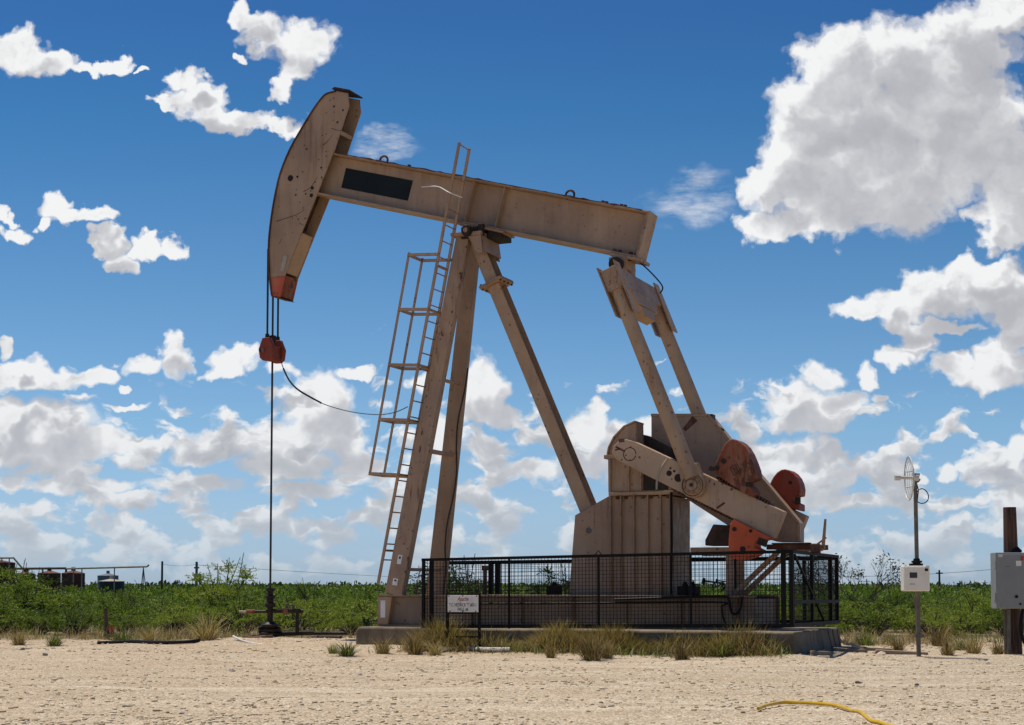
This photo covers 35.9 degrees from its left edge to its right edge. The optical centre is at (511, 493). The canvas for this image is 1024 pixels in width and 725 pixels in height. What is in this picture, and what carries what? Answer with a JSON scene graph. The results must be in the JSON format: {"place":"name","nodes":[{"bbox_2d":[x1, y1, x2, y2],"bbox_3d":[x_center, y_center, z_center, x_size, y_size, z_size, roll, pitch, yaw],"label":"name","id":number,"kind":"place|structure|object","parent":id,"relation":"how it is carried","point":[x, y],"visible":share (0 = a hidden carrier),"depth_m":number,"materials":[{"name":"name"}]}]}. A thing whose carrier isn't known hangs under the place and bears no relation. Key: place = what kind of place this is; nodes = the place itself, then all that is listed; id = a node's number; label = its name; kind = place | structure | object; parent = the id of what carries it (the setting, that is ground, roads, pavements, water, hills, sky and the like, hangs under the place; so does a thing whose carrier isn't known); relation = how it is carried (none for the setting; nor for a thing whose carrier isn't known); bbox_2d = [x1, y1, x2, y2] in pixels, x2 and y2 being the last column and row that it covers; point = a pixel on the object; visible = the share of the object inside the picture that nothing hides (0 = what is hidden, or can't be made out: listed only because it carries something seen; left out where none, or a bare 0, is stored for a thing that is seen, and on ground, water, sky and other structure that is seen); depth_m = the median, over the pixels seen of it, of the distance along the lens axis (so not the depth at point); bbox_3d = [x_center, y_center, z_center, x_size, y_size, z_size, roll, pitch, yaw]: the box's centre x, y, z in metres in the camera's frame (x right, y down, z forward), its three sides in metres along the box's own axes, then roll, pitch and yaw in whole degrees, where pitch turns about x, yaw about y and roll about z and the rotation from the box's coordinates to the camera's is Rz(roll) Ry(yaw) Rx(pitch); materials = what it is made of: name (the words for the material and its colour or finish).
{"place":"outdoors","nodes":[
{"label":"outdoors","id":0,"kind":"place"},
{"bbox_2d":[0,589,1023,724],"bbox_3d":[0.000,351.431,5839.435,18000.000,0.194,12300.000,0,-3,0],"label":"ground","id":1,"kind":"structure","parent":0,"point":[669,713],"depth_m":18.25,"materials":[{"name":"sand"}]},
{"bbox_2d":[0,560,14,590],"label":"storage tank","id":2,"kind":"object","parent":1,"relation":"on","point":[3,564],"visible":0.34,"depth_m":148.81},
{"bbox_2d":[0,557,22,587],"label":"overhead pipe","id":3,"kind":"object","parent":2,"relation":"attached to","point":[16,561],"visible":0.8,"depth_m":148.83,"materials":[{"name":"metal"}]},
{"bbox_2d":[3,626,34,644],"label":"grass tuft","id":4,"kind":"object","parent":1,"relation":"on","point":[20,639],"visible":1,"depth_m":31.31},
{"bbox_2d":[0,595,44,633],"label":"mesquite bush","id":5,"kind":"object","parent":1,"relation":"on","point":[4,607],"visible":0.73,"depth_m":38.51,"materials":[{"name":"green plant"}]},
{"bbox_2d":[0,558,49,627],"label":"tall mesquite","id":6,"kind":"object","parent":1,"relation":"on","point":[3,584],"visible":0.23,"depth_m":43.28,"materials":[{"name":"green plant"}]},
{"bbox_2d":[0,593,53,627],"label":"mesquite bush","id":7,"kind":"object","parent":1,"relation":"on","point":[20,611],"visible":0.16,"depth_m":40.40,"materials":[{"name":"green plant"}]},
{"bbox_2d":[6,608,67,634],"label":"mesquite bush","id":8,"kind":"object","parent":1,"relation":"on","point":[27,624],"visible":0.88,"depth_m":38.31,"materials":[{"name":"green plant"}]},
{"bbox_2d":[6,605,72,631],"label":"mesquite bush","id":9,"kind":"object","parent":1,"relation":"on","point":[32,608],"visible":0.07,"depth_m":41.50,"materials":[{"name":"green plant"}]},
{"bbox_2d":[17,567,66,589],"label":"overhead pipe","id":10,"kind":"object","parent":1,"relation":"on","point":[41,568],"visible":0.62,"depth_m":149.27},
{"bbox_2d":[0,562,85,623],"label":"tall mesquite","id":11,"kind":"object","parent":1,"relation":"on","point":[26,584],"visible":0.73,"depth_m":41.71,"materials":[{"name":"green plant"}]},
{"bbox_2d":[37,570,60,592],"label":"storage tank","id":12,"kind":"object","parent":1,"relation":"on","point":[54,575],"visible":0.45,"depth_m":152.97,"materials":[{"name":"metal"}]},
{"bbox_2d":[35,633,70,645],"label":"green weed","id":13,"kind":"object","parent":1,"relation":"on","point":[54,641],"visible":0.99,"depth_m":31.01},
{"bbox_2d":[19,569,97,628],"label":"tall mesquite","id":14,"kind":"object","parent":1,"relation":"on","point":[71,588],"visible":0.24,"depth_m":43.76,"materials":[{"name":"green plant"}]},
{"bbox_2d":[35,606,103,634],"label":"mesquite bush","id":15,"kind":"object","parent":1,"relation":"on","point":[84,622],"visible":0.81,"depth_m":38.58,"materials":[{"name":"green plant"}]},
{"bbox_2d":[32,604,111,631],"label":"mesquite bush","id":16,"kind":"object","parent":1,"relation":"on","point":[59,613],"visible":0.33,"depth_m":40.86,"materials":[{"name":"green plant"}]},
{"bbox_2d":[61,567,84,594],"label":"storage tank","id":17,"kind":"object","parent":1,"relation":"on","point":[67,578],"visible":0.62,"depth_m":148.94,"materials":[{"name":"metal"}]},
{"bbox_2d":[66,564,149,591],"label":"overhead pipe","id":18,"kind":"object","parent":1,"relation":"on","point":[114,567],"visible":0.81,"depth_m":148.77,"materials":[{"name":"metal"}]},
{"bbox_2d":[97,571,118,588],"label":"storage tank","id":19,"kind":"object","parent":1,"relation":"on","point":[107,575],"visible":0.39,"depth_m":188.88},
{"bbox_2d":[103,609,116,639],"bbox_3d":[-8.662,2.846,34.080,0.290,0.724,0.140,0,-3,0],"label":"pipe riser","id":20,"kind":"object","parent":1,"relation":"on","point":[105,614],"visible":0.75,"depth_m":34.05,"materials":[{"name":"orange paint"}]},
{"bbox_2d":[98,576,124,596],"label":"storage tank","id":21,"kind":"object","parent":1,"relation":"on","point":[119,584],"visible":0.63,"depth_m":178.56,"materials":[{"name":"metal"}]},
{"bbox_2d":[85,586,141,627],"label":"tall mesquite","id":22,"kind":"object","parent":1,"relation":"on","point":[102,599],"visible":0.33,"depth_m":43.03,"materials":[{"name":"green plant"}]},
{"bbox_2d":[94,628,150,640],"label":"green weed","id":23,"kind":"object","parent":1,"relation":"on","point":[123,636],"visible":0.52,"depth_m":31.81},
{"bbox_2d":[90,595,163,628],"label":"mesquite bush","id":24,"kind":"object","parent":1,"relation":"on","point":[117,608],"visible":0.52,"depth_m":41.85,"materials":[{"name":"green plant"}]},
{"bbox_2d":[93,610,162,633],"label":"mesquite bush","id":25,"kind":"object","parent":1,"relation":"on","point":[119,623],"visible":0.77,"depth_m":37.81,"materials":[{"name":"green plant"}]},
{"bbox_2d":[141,568,146,592],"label":"pipe stand","id":26,"kind":"object","parent":1,"relation":"on","point":[143,576],"visible":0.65,"depth_m":149.35,"materials":[{"name":"metal"}]},
{"bbox_2d":[131,625,165,639],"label":"grass tuft","id":27,"kind":"object","parent":1,"relation":"on","point":[145,636],"visible":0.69,"depth_m":33.44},
{"bbox_2d":[97,638,200,643],"bbox_3d":[-7.219,2.910,31.031,2.408,0.149,0.477,-2,-4,26],"label":"poly pipe","id":28,"kind":"object","parent":1,"relation":"on","point":[154,641],"visible":0.94,"depth_m":30.77,"materials":[{"name":"plastic"}]},
{"bbox_2d":[161,561,162,589],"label":"utility pole","id":29,"kind":"object","parent":1,"relation":"on","point":[161,575],"visible":0.66,"depth_m":119.78,"materials":[{"name":"brown wood"}]},
{"bbox_2d":[110,594,224,632],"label":"mesquite bush","id":30,"kind":"object","parent":1,"relation":"on","point":[153,613],"visible":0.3,"depth_m":40.77,"materials":[{"name":"green plant"}]},
{"bbox_2d":[136,599,220,633],"bbox_3d":[-8.036,3.030,38.516,2.094,0.904,2.133,0,-3,6],"label":"mesquite bush","id":31,"kind":"object","parent":1,"relation":"on","point":[174,617],"visible":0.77,"depth_m":38.30,"materials":[{"name":"green plant"}]},
{"bbox_2d":[194,562,198,594],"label":"utility pole","id":32,"kind":"object","parent":1,"relation":"on","point":[196,567],"visible":0.57,"depth_m":139.75,"materials":[{"name":"metal"}]},
{"bbox_2d":[202,565,487,580],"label":"power wire","id":33,"kind":"object","parent":32,"relation":"attached to","point":[299,571],"visible":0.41,"depth_m":163.88,"materials":[{"name":"metal"}]},
{"bbox_2d":[179,611,227,640],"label":"grass tuft","id":34,"kind":"object","parent":1,"relation":"on","point":[205,633],"visible":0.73,"depth_m":31.15,"materials":[{"name":"plant"}]},
{"bbox_2d":[167,553,264,626],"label":"tall mesquite","id":35,"kind":"object","parent":1,"relation":"on","point":[217,590],"visible":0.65,"depth_m":44.91,"materials":[{"name":"green plant"}]},
{"bbox_2d":[184,594,264,632],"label":"mesquite bush","id":36,"kind":"object","parent":1,"relation":"on","point":[220,605],"visible":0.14,"depth_m":41.02,"materials":[{"name":"green plant"}]},
{"bbox_2d":[193,593,284,633],"bbox_3d":[-6.623,2.921,38.256,2.308,1.059,2.266,-1,-3,10],"label":"mesquite bush","id":37,"kind":"object","parent":1,"relation":"on","point":[238,620],"visible":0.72,"depth_m":38.04,"materials":[{"name":"green plant"}]},
{"bbox_2d":[232,635,260,643],"bbox_3d":[-5.083,2.827,30.367,0.918,0.193,0.093,-3,-5,41],"label":"plastic pipe","id":38,"kind":"object","parent":1,"relation":"on","point":[237,638],"visible":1,"depth_m":30.38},
{"bbox_2d":[241,602,299,625],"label":"mesquite bush","id":39,"kind":"object","parent":1,"relation":"on","point":[275,608],"visible":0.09,"depth_m":41.41,"materials":[{"name":"green plant"}]},
{"bbox_2d":[239,588,346,637],"bbox_3d":[-4.290,2.477,31.750,2.363,1.141,0.889,2,-4,-26],"label":"wellhead","id":40,"kind":"object","parent":1,"relation":"on","point":[269,628],"visible":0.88,"depth_m":31.61,"materials":[{"name":"metal"}]},
{"bbox_2d":[249,594,340,631],"bbox_3d":[-5.295,2.998,38.621,2.322,1.072,2.281,0,-3,1],"label":"mesquite bush","id":41,"kind":"object","parent":1,"relation":"on","point":[308,610],"visible":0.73,"depth_m":38.22,"materials":[{"name":"green plant"}]},
{"bbox_2d":[282,578,338,621],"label":"tall mesquite","id":42,"kind":"object","parent":1,"relation":"on","point":[301,588],"visible":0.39,"depth_m":49.67,"materials":[{"name":"green plant"}]},
{"bbox_2d":[286,593,360,630],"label":"mesquite bush","id":43,"kind":"object","parent":1,"relation":"on","point":[324,605],"visible":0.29,"depth_m":40.86,"materials":[{"name":"green plant"}]},
{"bbox_2d":[311,635,341,638],"bbox_3d":[-3.717,2.885,31.692,0.076,0.103,1.388,2,-4,-31],"label":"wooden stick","id":44,"kind":"object","parent":1,"relation":"on","point":[330,636],"visible":0.81,"depth_m":31.59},
{"bbox_2d":[325,644,338,653],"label":"green weed","id":45,"kind":"object","parent":1,"relation":"on","point":[331,650],"visible":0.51,"depth_m":27.06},
{"bbox_2d":[318,595,377,631],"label":"mesquite bush","id":46,"kind":"object","parent":1,"relation":"on","point":[371,610],"visible":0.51,"depth_m":39.84,"materials":[{"name":"green plant"}]},
{"bbox_2d":[320,606,376,634],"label":"mesquite bush","id":47,"kind":"object","parent":1,"relation":"on","point":[345,621],"visible":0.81,"depth_m":37.85,"materials":[{"name":"green plant"}]},
{"bbox_2d":[328,640,368,656],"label":"green weed","id":48,"kind":"object","parent":1,"relation":"on","point":[344,652],"visible":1,"depth_m":25.97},
{"bbox_2d":[326,585,381,630],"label":"tall mesquite","id":49,"kind":"object","parent":1,"relation":"on","point":[369,593],"visible":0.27,"depth_m":41.76,"materials":[{"name":"green plant"}]},
{"bbox_2d":[365,635,399,653],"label":"grass tuft","id":50,"kind":"object","parent":1,"relation":"on","point":[382,649],"visible":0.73,"depth_m":27.02,"materials":[{"name":"plant"}]},
{"bbox_2d":[356,567,426,625],"bbox_3d":[-2.395,2.489,35.919,2.202,1.714,2.309,1,-4,-15],"label":"dark shrub","id":51,"kind":"object","parent":1,"relation":"on","point":[415,592],"visible":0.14,"depth_m":35.96,"materials":[{"name":"green plant"}]},
{"bbox_2d":[399,631,435,654],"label":"grass tuft","id":52,"kind":"object","parent":1,"relation":"on","point":[414,650],"visible":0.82,"depth_m":26.89,"materials":[{"name":"plant"}]},
{"bbox_2d":[424,638,446,655],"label":"grass tuft","id":53,"kind":"object","parent":1,"relation":"on","point":[433,651],"visible":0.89,"depth_m":26.61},
{"bbox_2d":[416,555,487,594],"bbox_3d":[-0.950,2.228,33.444,2.517,1.960,2.639,1,-4,-23],"label":"dark shrub","id":54,"kind":"object","parent":1,"relation":"on","point":[452,577],"visible":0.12,"depth_m":33.20,"materials":[{"name":"green plant"}]},
{"bbox_2d":[446,593,480,650],"bbox_3d":[-0.847,2.302,27.310,0.653,1.155,0.065,-1,-4,23],"label":"well sign","id":55,"kind":"object","parent":1,"relation":"on","point":[463,603],"visible":1,"depth_m":27.30,"materials":[{"name":"metal"}]},
{"bbox_2d":[441,647,510,650],"bbox_3d":[-0.568,2.658,27.044,1.357,0.082,0.331,-2,-4,28],"label":"plastic pipe","id":56,"kind":"object","parent":1,"relation":"on","point":[493,648],"visible":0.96,"depth_m":26.84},
{"bbox_2d":[1,579,990,621],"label":"scrubland","id":57,"kind":"structure","parent":1,"relation":"on","point":[339,592],"depth_m":112.59,"materials":[{"name":"green plant"}]},
{"bbox_2d":[85,579,990,589],"bbox_3d":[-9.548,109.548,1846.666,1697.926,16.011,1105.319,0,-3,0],"label":"treeline","id":58,"kind":"object","parent":1,"relation":"on","point":[348,583],"visible":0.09,"depth_m":1438.20,"materials":[{"name":"green plant"}]},
{"bbox_2d":[527,559,567,594],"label":"dark shrub","id":59,"kind":"object","parent":1,"relation":"on","point":[549,579],"visible":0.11,"depth_m":35.82,"materials":[{"name":"green plant"}]},
{"bbox_2d":[538,643,562,657],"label":"grass tuft","id":60,"kind":"object","parent":1,"relation":"on","point":[550,653],"visible":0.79,"depth_m":25.14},
{"bbox_2d":[556,633,617,660],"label":"grass tuft","id":61,"kind":"object","parent":1,"relation":"on","point":[590,652],"visible":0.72,"depth_m":24.52,"materials":[{"name":"plant"}]},
{"bbox_2d":[356,626,840,653],"bbox_3d":[1.434,2.844,28.781,8.475,0.810,3.640,-1,-4,23],"label":"concrete foundation","id":62,"kind":"object","parent":1,"relation":"on","point":[805,639],"visible":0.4,"depth_m":27.28,"materials":[{"name":"concrete"}]},
{"bbox_2d":[259,87,827,629],"bbox_3d":[0.234,-2.835,29.806,11.360,10.641,2.588,-1,-4,23],"label":"pump jack","id":63,"kind":"object","parent":62,"relation":"on","point":[667,471],"visible":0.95,"depth_m":29.48,"materials":[{"name":"beige paint"}]},
{"bbox_2d":[269,362,272,587],"bbox_3d":[-4.838,-0.355,31.814,0.041,4.595,0.042,0,-3,0],"label":"polished rod","id":64,"kind":"object","parent":63,"relation":"hanging from","point":[270,558],"visible":1,"depth_m":31.80,"materials":[{"name":"metal"}]},
{"bbox_2d":[281,361,407,414],"bbox_3d":[-3.382,-2.091,30.761,3.329,1.281,0.263,-2,-4,36],"label":"signal cable","id":65,"kind":"object","parent":63,"relation":"attached to","point":[294,386],"visible":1,"depth_m":30.98,"materials":[{"name":"rubber"}]},
{"bbox_2d":[421,550,839,628],"bbox_3d":[1.453,1.757,28.765,8.282,1.358,3.658,-1,-4,23],"label":"guard fence","id":66,"kind":"object","parent":62,"relation":"on","point":[811,601],"visible":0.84,"depth_m":26.92,"materials":[{"name":"metal"}]},
{"bbox_2d":[598,640,621,658],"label":"grass tuft","id":67,"kind":"object","parent":1,"relation":"on","point":[609,655],"visible":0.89,"depth_m":24.88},
{"bbox_2d":[666,639,703,659],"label":"grass tuft","id":68,"kind":"object","parent":1,"relation":"on","point":[683,655],"visible":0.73,"depth_m":24.52,"materials":[{"name":"plant"}]},
{"bbox_2d":[702,578,725,593],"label":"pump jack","id":69,"kind":"object","parent":1,"relation":"on","point":[704,581],"visible":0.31,"depth_m":299.38,"materials":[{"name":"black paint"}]},
{"bbox_2d":[681,636,749,656],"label":"grass tuft","id":70,"kind":"object","parent":1,"relation":"on","point":[724,651],"visible":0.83,"depth_m":25.28,"materials":[{"name":"plant"}]},
{"bbox_2d":[780,607,820,626],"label":"mesquite bush","id":71,"kind":"object","parent":1,"relation":"on","point":[787,610],"visible":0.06,"depth_m":39.13,"materials":[{"name":"green plant"}]},
{"bbox_2d":[780,604,830,626],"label":"mesquite bush","id":72,"kind":"object","parent":1,"relation":"on","point":[815,616],"visible":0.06,"depth_m":39.34,"materials":[{"name":"green plant"}]},
{"bbox_2d":[807,650,831,654],"bbox_3d":[5.005,2.602,25.779,0.395,0.070,0.160,3,-1,-17],"label":"board scrap","id":73,"kind":"object","parent":1,"relation":"on","point":[811,652],"visible":0.95,"depth_m":25.71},
{"bbox_2d":[756,700,891,724],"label":"hose","id":74,"kind":"object","parent":1,"relation":"on","point":[867,717],"visible":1,"depth_m":14.71,"materials":[{"name":"rubber"}]},
{"bbox_2d":[800,594,882,632],"bbox_3d":[8.108,2.990,39.283,2.329,1.044,2.287,2,-4,-35],"label":"mesquite bush","id":75,"kind":"object","parent":1,"relation":"on","point":[847,609],"visible":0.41,"depth_m":38.94,"materials":[{"name":"green plant"}]},
{"bbox_2d":[786,549,906,631],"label":"bare tree","id":76,"kind":"object","parent":1,"relation":"on","point":[893,568],"visible":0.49,"depth_m":40.83,"materials":[{"name":"brown plant"}]},
{"bbox_2d":[831,647,867,652],"bbox_3d":[5.722,2.666,26.869,0.595,0.070,0.200,3,-1,-6],"label":"board scrap","id":77,"kind":"object","parent":1,"relation":"on","point":[848,649],"visible":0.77,"depth_m":26.78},
{"bbox_2d":[840,630,884,645],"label":"green weed","id":78,"kind":"object","parent":1,"relation":"on","point":[866,640],"visible":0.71,"depth_m":30.01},
{"bbox_2d":[839,591,894,632],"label":"dark shrub","id":79,"kind":"object","parent":1,"relation":"on","point":[868,598],"visible":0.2,"depth_m":39.91,"materials":[{"name":"green plant"}]},
{"bbox_2d":[845,646,891,650],"bbox_3d":[6.304,2.763,28.052,0.895,0.070,0.120,2,-1,-3],"label":"board scrap","id":80,"kind":"object","parent":1,"relation":"on","point":[870,648],"visible":0.5,"depth_m":28.00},
{"bbox_2d":[827,596,914,635],"bbox_3d":[8.487,2.909,37.399,2.262,1.014,2.090,3,-4,-37],"label":"mesquite bush","id":81,"kind":"object","parent":1,"relation":"on","point":[875,619],"visible":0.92,"depth_m":37.21,"materials":[{"name":"green plant"}]},
{"bbox_2d":[842,599,914,632],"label":"mesquite bush","id":82,"kind":"object","parent":1,"relation":"on","point":[848,604],"visible":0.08,"depth_m":39.87,"materials":[{"name":"green plant"}]},
{"bbox_2d":[877,636,908,650],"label":"grass tuft","id":83,"kind":"object","parent":1,"relation":"on","point":[900,646],"visible":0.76,"depth_m":27.96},
{"bbox_2d":[878,631,908,643],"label":"green weed","id":84,"kind":"object","parent":1,"relation":"on","point":[891,637],"visible":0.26,"depth_m":32.19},
{"bbox_2d":[874,649,928,654],"bbox_3d":[6.515,2.670,26.494,0.894,0.070,0.120,2,0,7],"label":"board scrap","id":85,"kind":"object","parent":1,"relation":"on","point":[876,651],"visible":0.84,"depth_m":26.44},
{"bbox_2d":[881,587,931,628],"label":"tall mesquite","id":86,"kind":"object","parent":1,"relation":"on","point":[898,597],"visible":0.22,"depth_m":42.60,"materials":[{"name":"green plant"}]},
{"bbox_2d":[894,456,929,656],"bbox_3d":[6.527,1.046,25.808,0.542,3.334,0.589,3,-5,-44],"label":"telemetry pole","id":87,"kind":"object","parent":1,"relation":"on","point":[915,575],"visible":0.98,"depth_m":25.78,"materials":[{"name":"metal"}]},
{"bbox_2d":[880,593,961,632],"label":"mesquite bush","id":88,"kind":"object","parent":1,"relation":"on","point":[924,605],"visible":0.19,"depth_m":40.34,"materials":[{"name":"green plant"}]},
{"bbox_2d":[896,605,966,636],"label":"mesquite bush","id":89,"kind":"object","parent":1,"relation":"on","point":[931,619],"visible":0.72,"depth_m":36.60,"materials":[{"name":"green plant"}]},
{"bbox_2d":[921,621,957,645],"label":"grass tuft","id":90,"kind":"object","parent":1,"relation":"on","point":[944,634],"visible":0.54,"depth_m":30.23,"materials":[{"name":"plant"}]},
{"bbox_2d":[932,636,964,655],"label":"grass tuft","id":91,"kind":"object","parent":1,"relation":"on","point":[946,651],"visible":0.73,"depth_m":26.45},
{"bbox_2d":[940,635,975,649],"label":"green weed","id":92,"kind":"object","parent":1,"relation":"on","point":[961,645],"visible":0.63,"depth_m":28.43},
{"bbox_2d":[914,595,1002,633],"bbox_3d":[11.509,3.055,39.551,2.865,1.037,2.698,-3,-4,39],"label":"mesquite bush","id":93,"kind":"object","parent":1,"relation":"on","point":[987,605],"visible":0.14,"depth_m":39.67,"materials":[{"name":"green plant"}]},
{"bbox_2d":[921,605,999,635],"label":"mesquite bush","id":94,"kind":"object","parent":1,"relation":"on","point":[965,622],"visible":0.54,"depth_m":37.54,"materials":[{"name":"green plant"}]},
{"bbox_2d":[956,632,994,653],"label":"grass tuft","id":95,"kind":"object","parent":1,"relation":"on","point":[972,647],"visible":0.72,"depth_m":27.42,"materials":[{"name":"plant"}]},
{"bbox_2d":[953,583,1001,624],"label":"tall mesquite","id":96,"kind":"object","parent":1,"relation":"on","point":[973,595],"visible":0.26,"depth_m":43.96,"materials":[{"name":"green plant"}]},
{"bbox_2d":[961,589,1002,628],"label":"mesquite bush","id":97,"kind":"object","parent":1,"relation":"on","point":[999,627],"visible":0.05,"depth_m":40.65,"materials":[{"name":"green plant"}]},
{"bbox_2d":[963,603,1023,635],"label":"mesquite bush","id":98,"kind":"object","parent":1,"relation":"on","point":[997,614],"visible":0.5,"depth_m":37.59,"materials":[{"name":"green plant"}]},
{"bbox_2d":[985,638,1003,654],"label":"grass tuft","id":99,"kind":"object","parent":1,"relation":"on","point":[998,650],"visible":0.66,"depth_m":26.87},
{"bbox_2d":[1003,507,1022,653],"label":"wood post","id":100,"kind":"object","parent":1,"relation":"on","point":[1010,541],"visible":0.39,"depth_m":26.87,"materials":[{"name":"brown wood"}]},
{"bbox_2d":[990,552,1023,654],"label":"electrical cabinet","id":101,"kind":"object","parent":100,"relation":"attached to","point":[1007,580],"visible":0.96,"depth_m":26.49,"materials":[{"name":"grey metal"}]},
{"bbox_2d":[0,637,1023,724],"bbox_3d":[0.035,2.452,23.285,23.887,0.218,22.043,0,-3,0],"label":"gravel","id":102,"kind":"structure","parent":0,"point":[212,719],"depth_m":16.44,"materials":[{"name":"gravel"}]},
{"bbox_2d":[0,614,1023,658],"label":"dry grass","id":103,"kind":"structure","parent":0,"point":[549,637],"depth_m":26.77,"materials":[{"name":"plant"}]},
{"bbox_2d":[0,0,1023,585],"label":"sky","id":104,"kind":"structure","parent":0,"point":[834,188],"materials":[{"name":"blue"}]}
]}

